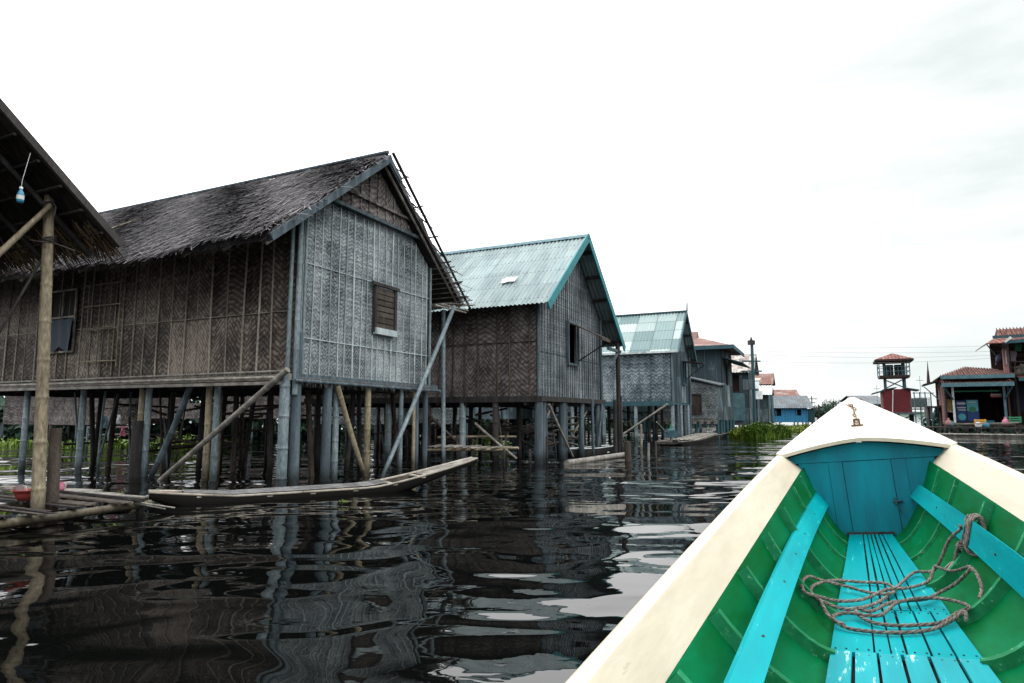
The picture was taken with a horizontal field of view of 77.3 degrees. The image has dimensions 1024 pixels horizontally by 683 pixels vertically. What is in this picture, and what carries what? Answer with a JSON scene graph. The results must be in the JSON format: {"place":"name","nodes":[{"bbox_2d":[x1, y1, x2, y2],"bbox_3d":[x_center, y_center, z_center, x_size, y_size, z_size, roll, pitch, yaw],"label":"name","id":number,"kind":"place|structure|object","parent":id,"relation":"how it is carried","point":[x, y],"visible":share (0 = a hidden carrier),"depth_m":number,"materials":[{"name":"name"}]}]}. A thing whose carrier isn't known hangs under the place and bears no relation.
{"place":"outdoors","nodes":[
{"label":"outdoors","id":0,"kind":"place"},
{"bbox_2d":[0,417,1023,682],"bbox_3d":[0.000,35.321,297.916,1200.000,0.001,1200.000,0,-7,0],"label":"water","id":1,"kind":"structure","parent":0,"point":[486,569],"depth_m":4.71,"materials":[{"name":"black liquid"}]},
{"bbox_2d":[0,396,18,437],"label":"shore bush","id":2,"kind":"object","parent":1,"relation":"on","point":[2,398],"visible":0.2,"depth_m":31.46,"materials":[{"name":"green plant"}]},
{"bbox_2d":[0,436,71,446],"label":"reed clump","id":3,"kind":"object","parent":1,"relation":"on","point":[12,442],"visible":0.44,"depth_m":22.79,"materials":[{"name":"green plant"}]},
{"bbox_2d":[0,402,74,437],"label":"shore bush","id":4,"kind":"object","parent":1,"relation":"on","point":[2,407],"visible":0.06,"depth_m":31.18,"materials":[{"name":"green plant"}]},
{"bbox_2d":[0,98,124,515],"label":"thatched hut","id":5,"kind":"object","parent":1,"relation":"in","point":[50,219],"visible":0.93,"depth_m":6.87,"materials":[{"name":"wood"}]},
{"bbox_2d":[16,153,30,202],"bbox_3d":[-4.680,-1.572,6.120,0.069,0.505,0.063,0,-7,0],"label":"hanging bottle","id":6,"kind":"object","parent":5,"relation":"hanging from","point":[20,196],"visible":1,"depth_m":6.09,"materials":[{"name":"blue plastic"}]},
{"bbox_2d":[11,424,120,438],"bbox_3d":[-21.155,3.693,30.567,5.084,3.837,2.731,2,-7,-14],"label":"shore bush","id":7,"kind":"object","parent":1,"relation":"on","point":[18,428],"visible":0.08,"depth_m":30.05,"materials":[{"name":"green plant"}]},
{"bbox_2d":[0,396,166,441],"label":"stilt house","id":8,"kind":"structure","parent":1,"relation":"in","point":[61,411],"depth_m":25.66,"materials":[{"name":"brown wood"}]},
{"bbox_2d":[0,484,174,528],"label":"bamboo jetty","id":9,"kind":"object","parent":1,"relation":"in","point":[71,504],"visible":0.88,"depth_m":6.87,"materials":[{"name":"brown wood"}]},
{"bbox_2d":[11,488,30,500],"bbox_3d":[-5.189,1.641,6.858,0.300,0.115,0.300,0,-7,0],"label":"red basin","id":10,"kind":"object","parent":9,"relation":"on","point":[22,495],"visible":0.6,"depth_m":6.76,"materials":[{"name":"plastic"}]},
{"bbox_2d":[13,484,27,490],"bbox_3d":[-5.247,1.594,6.843,0.127,0.120,0.093,-22,-6,-2],"label":"cloth","id":11,"kind":"object","parent":10,"relation":"in","point":[19,487],"visible":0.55,"depth_m":6.82,"materials":[{"name":"fabric"}]},
{"bbox_2d":[59,482,65,490],"bbox_3d":[-5.458,1.754,7.753,0.090,0.104,0.081,5,-9,-40],"label":"pink jug","id":12,"kind":"object","parent":9,"relation":"on","point":[62,486],"visible":0.72,"depth_m":7.73,"materials":[{"name":"plastic"}]},
{"bbox_2d":[62,436,149,447],"bbox_3d":[-14.146,3.476,22.226,3.301,0.384,2.244,0,-7,0],"label":"reed clump","id":13,"kind":"object","parent":1,"relation":"on","point":[123,443],"visible":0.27,"depth_m":21.75,"materials":[{"name":"green plant"}]},
{"bbox_2d":[85,425,131,450],"bbox_3d":[-12.468,3.732,19.703,1.410,2.281,0.069,0,-7,0],"label":"drying rail","id":14,"kind":"object","parent":1,"relation":"in","point":[87,437],"visible":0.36,"depth_m":19.77,"materials":[{"name":"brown wood"}]},
{"bbox_2d":[102,416,107,427],"bbox_3d":[-12.588,2.484,19.745,0.257,0.360,0.060,0,-7,0],"label":"hanging cloth","id":15,"kind":"object","parent":14,"relation":"hanging from","point":[105,420],"visible":0.6,"depth_m":19.74,"materials":[{"name":"fabric"}]},
{"bbox_2d":[116,415,120,422],"bbox_3d":[-12.255,2.392,19.756,0.377,0.260,0.060,0,-7,0],"label":"hanging cloth","id":16,"kind":"object","parent":14,"relation":"hanging from","point":[118,418],"visible":0.39,"depth_m":19.74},
{"bbox_2d":[120,426,125,435],"bbox_3d":[-11.983,2.757,19.714,0.197,0.300,0.060,0,-7,0],"label":"hanging cloth","id":17,"kind":"object","parent":14,"relation":"hanging from","point":[122,432],"visible":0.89,"depth_m":19.71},
{"bbox_2d":[102,424,166,437],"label":"shore bush","id":18,"kind":"object","parent":1,"relation":"on","point":[126,436],"visible":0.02,"depth_m":30.79,"materials":[{"name":"green plant"}]},
{"bbox_2d":[149,431,196,451],"bbox_3d":[-10.563,3.141,20.217,1.976,0.593,2.272,6,-9,-43],"label":"reed clump","id":19,"kind":"object","parent":1,"relation":"on","point":[152,445],"visible":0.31,"depth_m":19.90,"materials":[{"name":"green plant"}]},
{"bbox_2d":[128,397,226,437],"bbox_3d":[-15.917,3.908,30.674,4.924,3.435,3.073,0,-7,0],"label":"shore bush","id":20,"kind":"object","parent":1,"relation":"on","point":[187,427],"visible":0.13,"depth_m":30.21,"materials":[{"name":"green plant"}]},
{"bbox_2d":[195,433,255,442],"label":"reed clump","id":21,"kind":"object","parent":1,"relation":"on","point":[228,439],"visible":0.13,"depth_m":25.53,"materials":[{"name":"green plant"}]},
{"bbox_2d":[151,395,313,443],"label":"stilt house","id":22,"kind":"structure","parent":1,"relation":"on","point":[261,400],"depth_m":24.78,"materials":[{"name":"grey wood"}]},
{"bbox_2d":[190,418,276,437],"bbox_3d":[-13.217,3.765,30.918,4.800,3.773,2.926,1,-7,-12],"label":"shore bush","id":23,"kind":"object","parent":1,"relation":"on","point":[258,423],"visible":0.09,"depth_m":30.26,"materials":[{"name":"green plant"}]},
{"bbox_2d":[0,150,474,486],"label":"thatched house","id":24,"kind":"structure","parent":1,"relation":"on","point":[328,280],"depth_m":11.80,"materials":[{"name":"brown wood"}]},
{"bbox_2d":[50,318,72,351],"bbox_3d":[-9.030,-0.120,12.765,0.763,0.649,0.070,-3,-7,25],"label":"cloth","id":25,"kind":"object","parent":24,"relation":"hanging from","point":[60,332],"visible":0.87,"depth_m":12.76,"materials":[{"name":"fabric"}]},
{"bbox_2d":[50,288,78,353],"bbox_3d":[-9.054,-0.406,12.896,0.865,1.285,0.053,-3,-7,25],"label":"window","id":26,"kind":"structure","parent":24,"relation":"in","point":[65,303],"depth_m":12.87,"materials":[{"name":"grey wood"}]},
{"bbox_2d":[371,281,399,337],"bbox_3d":[-2.444,-0.606,12.381,0.093,0.990,0.850,-3,-7,25],"label":"window","id":27,"kind":"structure","parent":24,"relation":"in","point":[379,329],"depth_m":12.36,"materials":[{"name":"brown wood"}]},
{"bbox_2d":[261,418,344,437],"bbox_3d":[-10.647,3.931,31.308,5.128,3.534,3.011,0,-7,0],"label":"shore bush","id":28,"kind":"object","parent":1,"relation":"on","point":[303,428],"visible":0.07,"depth_m":30.77,"materials":[{"name":"green plant"}]},
{"bbox_2d":[148,457,477,505],"bbox_3d":[-2.510,1.985,9.008,4.550,0.552,0.614,4,-8,-32],"label":"moored canoe","id":29,"kind":"object","parent":1,"relation":"on","point":[407,481],"visible":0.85,"depth_m":8.69,"materials":[{"name":"grey wood"}]},
{"bbox_2d":[301,407,392,437],"bbox_3d":[-8.000,3.797,31.409,5.047,3.824,3.227,0,-7,0],"label":"shore bush","id":30,"kind":"object","parent":1,"relation":"on","point":[372,430],"visible":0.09,"depth_m":30.93,"materials":[{"name":"green plant"}]},
{"bbox_2d":[321,407,467,447],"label":"stilt house","id":31,"kind":"structure","parent":1,"relation":"on","point":[435,413],"depth_m":22.42,"materials":[{"name":"grey wood"}]},
{"bbox_2d":[364,407,448,436],"bbox_3d":[-5.344,3.868,32.326,4.766,3.891,2.983,0,-7,0],"label":"shore bush","id":32,"kind":"object","parent":1,"relation":"on","point":[438,432],"visible":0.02,"depth_m":32.05,"materials":[{"name":"green plant"}]},
{"bbox_2d":[304,233,625,463],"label":"teal roofed house","id":33,"kind":"structure","parent":1,"relation":"on","point":[540,331],"depth_m":16.08,"materials":[{"name":"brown wood"}]},
{"bbox_2d":[500,276,517,282],"bbox_3d":[-0.074,-1.539,15.944,0.418,0.194,0.200,-3,-7,25],"label":"plastic sheet","id":34,"kind":"object","parent":33,"relation":"on","point":[507,279],"visible":1,"depth_m":15.95,"materials":[{"name":"white plastic"}]},
{"bbox_2d":[567,320,610,366],"bbox_3d":[2.020,0.040,16.778,0.915,1.170,0.840,-3,-7,25],"label":"window","id":35,"kind":"structure","parent":33,"relation":"in","point":[607,340],"depth_m":16.79,"materials":[{"name":"black wood"}]},
{"bbox_2d":[411,407,533,439],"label":"stilt house","id":36,"kind":"structure","parent":1,"relation":"on","point":[509,413],"depth_m":28.68,"materials":[{"name":"grey wood"}]},
{"bbox_2d":[456,419,509,434],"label":"shore bush","id":37,"kind":"object","parent":1,"relation":"on","point":[475,428],"visible":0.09,"depth_m":35.69,"materials":[{"name":"green plant"}]},
{"bbox_2d":[427,435,547,466],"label":"bamboo walkway","id":38,"kind":"structure","parent":1,"relation":"in","point":[460,447],"depth_m":14.49,"materials":[{"name":"brown wood"}]},
{"bbox_2d":[466,438,512,446],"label":"reed clump","id":39,"kind":"object","parent":1,"relation":"on","point":[483,442],"visible":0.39,"depth_m":22.68,"materials":[{"name":"green plant"}]},
{"bbox_2d":[500,419,549,432],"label":"shore bush","id":40,"kind":"object","parent":1,"relation":"on","point":[511,421],"visible":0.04,"depth_m":39.05,"materials":[{"name":"green plant"}]},
{"bbox_2d":[479,416,577,451],"bbox_3d":[0.499,3.492,19.313,3.037,2.469,0.443,0,-7,-4],"label":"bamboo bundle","id":41,"kind":"object","parent":1,"relation":"in","point":[527,429],"visible":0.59,"depth_m":19.30,"materials":[{"name":"brown wood"}]},
{"bbox_2d":[503,406,594,434],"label":"stilt house","id":42,"kind":"structure","parent":1,"relation":"on","point":[586,416],"depth_m":36.54,"materials":[{"name":"grey wood"}]},
{"bbox_2d":[527,418,578,430],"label":"shore bush","id":43,"kind":"object","parent":1,"relation":"on","point":[569,420],"visible":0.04,"depth_m":44.27,"materials":[{"name":"green plant"}]},
{"bbox_2d":[568,445,612,455],"bbox_3d":[2.235,3.160,18.259,0.534,0.328,2.541,-5,-8,38],"label":"canoe","id":44,"kind":"object","parent":1,"relation":"on","point":[602,449],"visible":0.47,"depth_m":18.03,"materials":[{"name":"grey wood"}]},
{"bbox_2d":[569,415,612,429],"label":"shore bush","id":45,"kind":"object","parent":1,"relation":"on","point":[594,424],"visible":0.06,"depth_m":47.23,"materials":[{"name":"green plant"}]},
{"bbox_2d":[591,400,594,455],"bbox_3d":[2.126,2.887,16.784,0.076,2.694,0.076,0,-7,0],"label":"mooring stake","id":46,"kind":"object","parent":1,"relation":"in","point":[592,418],"visible":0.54,"depth_m":16.84,"materials":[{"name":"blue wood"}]},
{"bbox_2d":[564,452,624,464],"bbox_3d":[2.145,2.865,15.669,0.158,0.170,3.346,-4,-8,33],"label":"floating log","id":47,"kind":"object","parent":1,"relation":"on","point":[593,458],"visible":0.7,"depth_m":15.29,"materials":[{"name":"grey wood"}]},
{"bbox_2d":[590,406,633,428],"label":"shore bush","id":48,"kind":"object","parent":1,"relation":"on","point":[631,423],"visible":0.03,"depth_m":52.49,"materials":[{"name":"green plant"}]},
{"bbox_2d":[613,400,616,453],"bbox_3d":[2.949,3.041,18.277,0.140,2.730,0.127,0,-7,0],"label":"mooring stake","id":49,"kind":"object","parent":1,"relation":"in","point":[614,426],"visible":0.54,"depth_m":18.31,"materials":[{"name":"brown wood"}]},
{"bbox_2d":[620,396,622,451],"bbox_3d":[3.172,3.003,18.475,0.069,2.850,0.076,0,-7,0],"label":"mooring stake","id":50,"kind":"object","parent":1,"relation":"in","point":[621,420],"visible":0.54,"depth_m":18.53,"materials":[{"name":"brown wood"}]},
{"bbox_2d":[624,441,630,460],"bbox_3d":[2.785,3.232,15.331,0.181,1.679,0.167,0,-7,0],"label":"mooring stake","id":51,"kind":"object","parent":1,"relation":"in","point":[627,449],"visible":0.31,"depth_m":15.34,"materials":[{"name":"brown wood"}]},
{"bbox_2d":[550,303,705,440],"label":"patchwork roofed house","id":52,"kind":"structure","parent":1,"relation":"on","point":[658,360],"depth_m":27.70,"materials":[{"name":"grey wood"}]},
{"bbox_2d":[681,360,705,384],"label":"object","id":53,"kind":"structure","parent":52,"relation":"in","point":[682,361],"depth_m":28.55,"materials":[{"name":"grey wood"}]},
{"bbox_2d":[630,420,651,427],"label":"shore bush","id":54,"kind":"object","parent":1,"relation":"on","point":[642,423],"visible":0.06,"depth_m":56.64,"materials":[{"name":"green plant"}]},
{"bbox_2d":[640,424,642,448],"bbox_3d":[4.173,3.683,20.718,0.127,2.011,0.085,0,-7,0],"label":"mooring stake","id":55,"kind":"object","parent":1,"relation":"in","point":[641,441],"visible":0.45,"depth_m":20.76,"materials":[{"name":"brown wood"}]},
{"bbox_2d":[647,443,649,459],"bbox_3d":[3.348,3.296,15.628,0.079,1.617,0.072,0,-7,0],"label":"mooring stake","id":56,"kind":"object","parent":1,"relation":"in","point":[648,451],"visible":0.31,"depth_m":15.67,"materials":[{"name":"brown wood"}]},
{"bbox_2d":[654,441,656,456],"bbox_3d":[3.757,3.419,16.716,0.082,1.622,0.066,0,-7,0],"label":"mooring stake","id":57,"kind":"object","parent":1,"relation":"in","point":[655,442],"visible":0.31,"depth_m":16.76,"materials":[{"name":"brown wood"}]},
{"bbox_2d":[647,420,670,426],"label":"shore bush","id":58,"kind":"object","parent":1,"relation":"on","point":[667,425],"visible":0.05,"depth_m":60.21,"materials":[{"name":"green plant"}]},
{"bbox_2d":[610,332,750,437],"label":"hip roofed house","id":59,"kind":"structure","parent":1,"relation":"on","point":[711,391],"depth_m":33.18,"materials":[{"name":"grey wood"}]},
{"bbox_2d":[682,394,701,414],"bbox_3d":[8.748,3.062,31.266,1.010,1.010,0.065,-3,-7,25],"label":"window","id":60,"kind":"structure","parent":59,"relation":"in","point":[696,408],"depth_m":31.15,"materials":[{"name":"brown wood"}]},
{"bbox_2d":[656,433,717,444],"bbox_3d":[7.239,4.004,26.014,1.134,0.421,6.240,-4,-8,30],"label":"plank canoe","id":61,"kind":"object","parent":1,"relation":"on","point":[695,438],"visible":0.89,"depth_m":25.68,"materials":[{"name":"grey wood"}]},
{"bbox_2d":[656,422,679,441],"bbox_3d":[5.812,3.510,23.566,1.382,1.126,0.408,3,-7,-21],"label":"outboard motor","id":62,"kind":"object","parent":61,"relation":"on","point":[671,432],"visible":0.83,"depth_m":23.56,"materials":[{"name":"metal"}]},
{"bbox_2d":[712,432,728,438],"bbox_3d":[9.780,4.597,30.927,0.634,0.363,4.254,-4,-8,34],"label":"plank canoe","id":63,"kind":"object","parent":1,"relation":"on","point":[723,435],"visible":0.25,"depth_m":30.93,"materials":[{"name":"grey wood"}]},
{"bbox_2d":[692,354,758,431],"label":"tall narrow house","id":64,"kind":"structure","parent":1,"relation":"on","point":[742,406],"depth_m":40.16,"materials":[{"name":"grey wood"}]},
{"bbox_2d":[733,393,745,420],"bbox_3d":[14.205,4.092,40.014,0.700,1.700,0.050,-3,-7,25],"label":"door","id":65,"kind":"structure","parent":64,"relation":"in","point":[738,398],"depth_m":39.98,"materials":[{"name":"wood"}]},
{"bbox_2d":[725,424,754,437],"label":"reed clump","id":66,"kind":"object","parent":1,"relation":"on","point":[735,432],"visible":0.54,"depth_m":30.92,"materials":[{"name":"green plant"}]},
{"bbox_2d":[738,378,762,426],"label":"lean to shed","id":67,"kind":"object","parent":1,"relation":"on","point":[759,394],"visible":0.21,"depth_m":43.78,"materials":[{"name":"white wood"}]},
{"bbox_2d":[741,337,761,424],"bbox_3d":[14.297,3.336,38.033,1.250,7.251,0.370,0,-7,0],"label":"utility pole","id":68,"kind":"object","parent":1,"relation":"in","point":[748,384],"visible":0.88,"depth_m":38.07,"materials":[{"name":"grey wood"}]},
{"bbox_2d":[765,358,986,362],"bbox_3d":[23.188,0.979,37.734,17.321,0.557,0.011,0,-7,4],"label":"power cable","id":69,"kind":"object","parent":68,"relation":"attached to","point":[888,362],"visible":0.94,"depth_m":37.75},
{"bbox_2d":[741,385,773,425],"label":"white patched house","id":70,"kind":"structure","parent":1,"relation":"on","point":[765,405],"depth_m":47.94,"materials":[{"name":"blue wood"}]},
{"bbox_2d":[740,421,780,438],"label":"reed clump","id":71,"kind":"object","parent":1,"relation":"on","point":[763,431],"visible":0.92,"depth_m":30.06,"materials":[{"name":"green plant"}]},
{"bbox_2d":[755,373,775,421],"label":"red roofed shed","id":72,"kind":"structure","parent":1,"relation":"on","point":[768,379],"depth_m":52.14,"materials":[{"name":"metal"}]},
{"bbox_2d":[767,421,793,436],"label":"reed clump","id":73,"kind":"object","parent":1,"relation":"on","point":[784,432],"visible":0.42,"depth_m":32.96,"materials":[{"name":"green plant"}]},
{"bbox_2d":[774,389,799,395],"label":"brown roofed house","id":74,"kind":"structure","parent":1,"relation":"on","point":[792,392],"depth_m":66.57,"materials":[{"name":"metal"}]},
{"bbox_2d":[778,424,806,432],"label":"reed clump","id":75,"kind":"object","parent":1,"relation":"on","point":[796,429],"visible":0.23,"depth_m":40.53,"materials":[{"name":"green plant"}]},
{"bbox_2d":[773,395,813,425],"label":"blue house","id":76,"kind":"structure","parent":1,"relation":"on","point":[793,409],"depth_m":60.07,"materials":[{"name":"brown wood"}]},
{"bbox_2d":[565,397,1023,682],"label":"wooden boat","id":77,"kind":"object","parent":1,"relation":"on","point":[893,499],"visible":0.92,"depth_m":2.89,"materials":[{"name":"green wood"}]},
{"bbox_2d":[800,513,986,634],"bbox_3d":[1.844,1.060,3.070,0.839,0.355,1.100,-9,-10,26],"label":"mooring rope","id":78,"kind":"object","parent":77,"relation":"on","point":[963,543],"visible":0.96,"depth_m":2.96,"materials":[{"name":"fabric"}]},
{"bbox_2d":[805,407,816,423],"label":"teal shed","id":79,"kind":"structure","parent":1,"relation":"on","point":[811,415],"depth_m":61.69,"materials":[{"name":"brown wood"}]},
{"bbox_2d":[814,409,824,419],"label":"hut","id":80,"kind":"object","parent":1,"relation":"on","point":[820,412],"visible":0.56,"depth_m":77.25,"materials":[{"name":"grey wood"}]},
{"bbox_2d":[811,405,832,414],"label":"broadleaf tree","id":81,"kind":"object","parent":1,"relation":"on","point":[828,409],"visible":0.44,"depth_m":89.13,"materials":[{"name":"green plant"}]},
{"bbox_2d":[819,399,839,409],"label":"broadleaf tree","id":82,"kind":"object","parent":1,"relation":"on","point":[833,403],"visible":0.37,"depth_m":99.03,"materials":[{"name":"green plant"}]},
{"bbox_2d":[839,396,879,401],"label":"hut","id":83,"kind":"object","parent":1,"relation":"on","point":[846,397],"visible":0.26,"depth_m":58.58,"materials":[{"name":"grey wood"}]},
{"bbox_2d":[860,398,880,407],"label":"hut","id":84,"kind":"object","parent":1,"relation":"on","point":[873,401],"visible":0.17,"depth_m":54.20,"materials":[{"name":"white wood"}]},
{"bbox_2d":[871,353,923,421],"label":"watch tower","id":85,"kind":"structure","parent":1,"relation":"on","point":[895,401],"depth_m":45.58,"materials":[{"name":"red wood"},{"name":"red painted wood"},{"name":"blue-grey wood"}]},
{"bbox_2d":[908,392,933,430],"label":"cage","id":86,"kind":"object","parent":1,"relation":"in","point":[919,403],"visible":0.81,"depth_m":41.81,"materials":[{"name":"metal"}]},
{"bbox_2d":[921,362,953,432],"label":"spired shed","id":87,"kind":"structure","parent":1,"relation":"on","point":[939,399],"depth_m":38.51,"materials":[{"name":"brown wood"}]},
{"bbox_2d":[919,411,973,429],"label":"shore bush","id":88,"kind":"object","parent":1,"relation":"on","point":[936,422],"visible":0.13,"depth_m":48.65,"materials":[{"name":"green plant"}]},
{"bbox_2d":[923,422,1023,435],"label":"waterfront walkway","id":89,"kind":"structure","parent":1,"relation":"on","point":[977,430],"depth_m":34.41,"materials":[{"name":"grey wood"}]},
{"bbox_2d":[945,418,950,425],"bbox_3d":[24.289,4.471,35.600,0.340,0.420,0.332,-4,-8,30],"label":"pink bundle","id":90,"kind":"object","parent":89,"relation":"on","point":[948,422],"visible":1,"depth_m":35.52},
{"bbox_2d":[1002,417,1008,424],"bbox_3d":[26.488,4.257,34.347,0.340,0.420,0.332,-4,-8,30],"label":"pink sack","id":91,"kind":"object","parent":89,"relation":"on","point":[1005,420],"visible":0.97,"depth_m":34.26,"materials":[{"name":"plastic"}]},
{"bbox_2d":[1008,416,1021,422],"bbox_3d":[26.840,4.164,34.153,0.500,0.320,0.380,-4,-8,30],"label":"green crate","id":92,"kind":"object","parent":89,"relation":"on","point":[1010,419],"visible":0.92,"depth_m":34.03,"materials":[{"name":"plastic"}]},
{"bbox_2d":[933,366,1015,433],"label":"shop house","id":93,"kind":"structure","parent":1,"relation":"on","point":[965,382],"depth_m":36.65,"materials":[{"name":"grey wood"}]},
{"bbox_2d":[934,408,937,417],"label":"hanging cloth","id":94,"kind":"object","parent":93,"relation":"hanging from","point":[936,412],"visible":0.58,"depth_m":40.25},
{"bbox_2d":[955,400,967,421],"bbox_3d":[26.218,4.059,37.357,0.549,1.240,0.530,-4,-8,30],"label":"drinks cabinet","id":95,"kind":"object","parent":93,"relation":"on","point":[960,407],"visible":0.99,"depth_m":37.16,"materials":[{"name":"blue metal"}]},
{"bbox_2d":[965,399,979,421],"bbox_3d":[26.668,4.002,37.093,0.623,1.289,0.546,-4,-8,30],"label":"drinks cabinet","id":96,"kind":"object","parent":93,"relation":"on","point":[972,409],"visible":0.99,"depth_m":36.88,"materials":[{"name":"blue metal"}]},
{"bbox_2d":[990,392,1001,396],"bbox_3d":[27.299,2.847,36.118,0.500,0.600,0.060,-4,-8,30],"label":"shop sign","id":97,"kind":"object","parent":93,"relation":"hanging from","point":[995,395],"visible":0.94,"depth_m":36.09,"materials":[{"name":"red plastic"}]},
{"bbox_2d":[956,425,997,429],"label":"shore bush","id":98,"kind":"object","parent":1,"relation":"on","point":[972,428],"visible":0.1,"depth_m":47.72,"materials":[{"name":"green plant"}]},
{"bbox_2d":[975,327,1023,433],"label":"house","id":99,"kind":"structure","parent":1,"relation":"on","point":[1006,337],"depth_m":36.74,"materials":[{"name":"brown wood"}]},
{"bbox_2d":[755,354,990,357],"bbox_3d":[23.197,0.806,37.754,17.306,0.269,0.011,0,-7,4],"label":"power cable","id":100,"kind":"object","parent":99,"relation":"attached to","point":[878,357],"visible":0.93,"depth_m":37.83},
{"bbox_2d":[769,350,1022,352],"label":"power cable","id":101,"kind":"object","parent":99,"relation":"attached to","point":[926,352],"visible":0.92,"depth_m":37.69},
{"bbox_2d":[995,351,1001,364],"bbox_3d":[27.462,0.896,36.106,0.260,0.920,0.260,28,-6,3],"label":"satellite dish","id":102,"kind":"object","parent":99,"relation":"hanging from","point":[998,357],"visible":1,"depth_m":36.03,"materials":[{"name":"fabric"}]},
{"bbox_2d":[1010,351,1016,360],"bbox_3d":[28.532,0.815,36.413,0.540,0.570,0.080,0,-7,0],"label":"hanging cloth","id":103,"kind":"object","parent":99,"relation":"hanging from","point":[1013,354],"visible":1,"depth_m":36.41,"materials":[{"name":"fabric"}]},
{"bbox_2d":[1015,344,1021,350],"bbox_3d":[28.757,0.331,36.338,0.560,0.420,0.080,0,-7,0],"label":"hanging cloth","id":104,"kind":"object","parent":99,"relation":"hanging from","point":[1018,347],"visible":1,"depth_m":36.34,"materials":[{"name":"fabric"}]},
{"bbox_2d":[0,0,1023,411],"label":"sky","id":105,"kind":"structure","parent":0,"point":[843,178],"materials":[{"name":"white"}]},
{"bbox_2d":[606,411,933,416],"bbox_3d":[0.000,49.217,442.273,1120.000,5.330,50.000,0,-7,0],"label":"shore","id":106,"kind":"structure","parent":0,"point":[907,415],"depth_m":424.27,"materials":[{"name":"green plant"}]},
{"bbox_2d":[1014,364,1023,372],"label":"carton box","id":107,"kind":"object","parent":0,"point":[1019,369],"visible":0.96,"depth_m":36.00,"materials":[{"name":"brown cardboard"}]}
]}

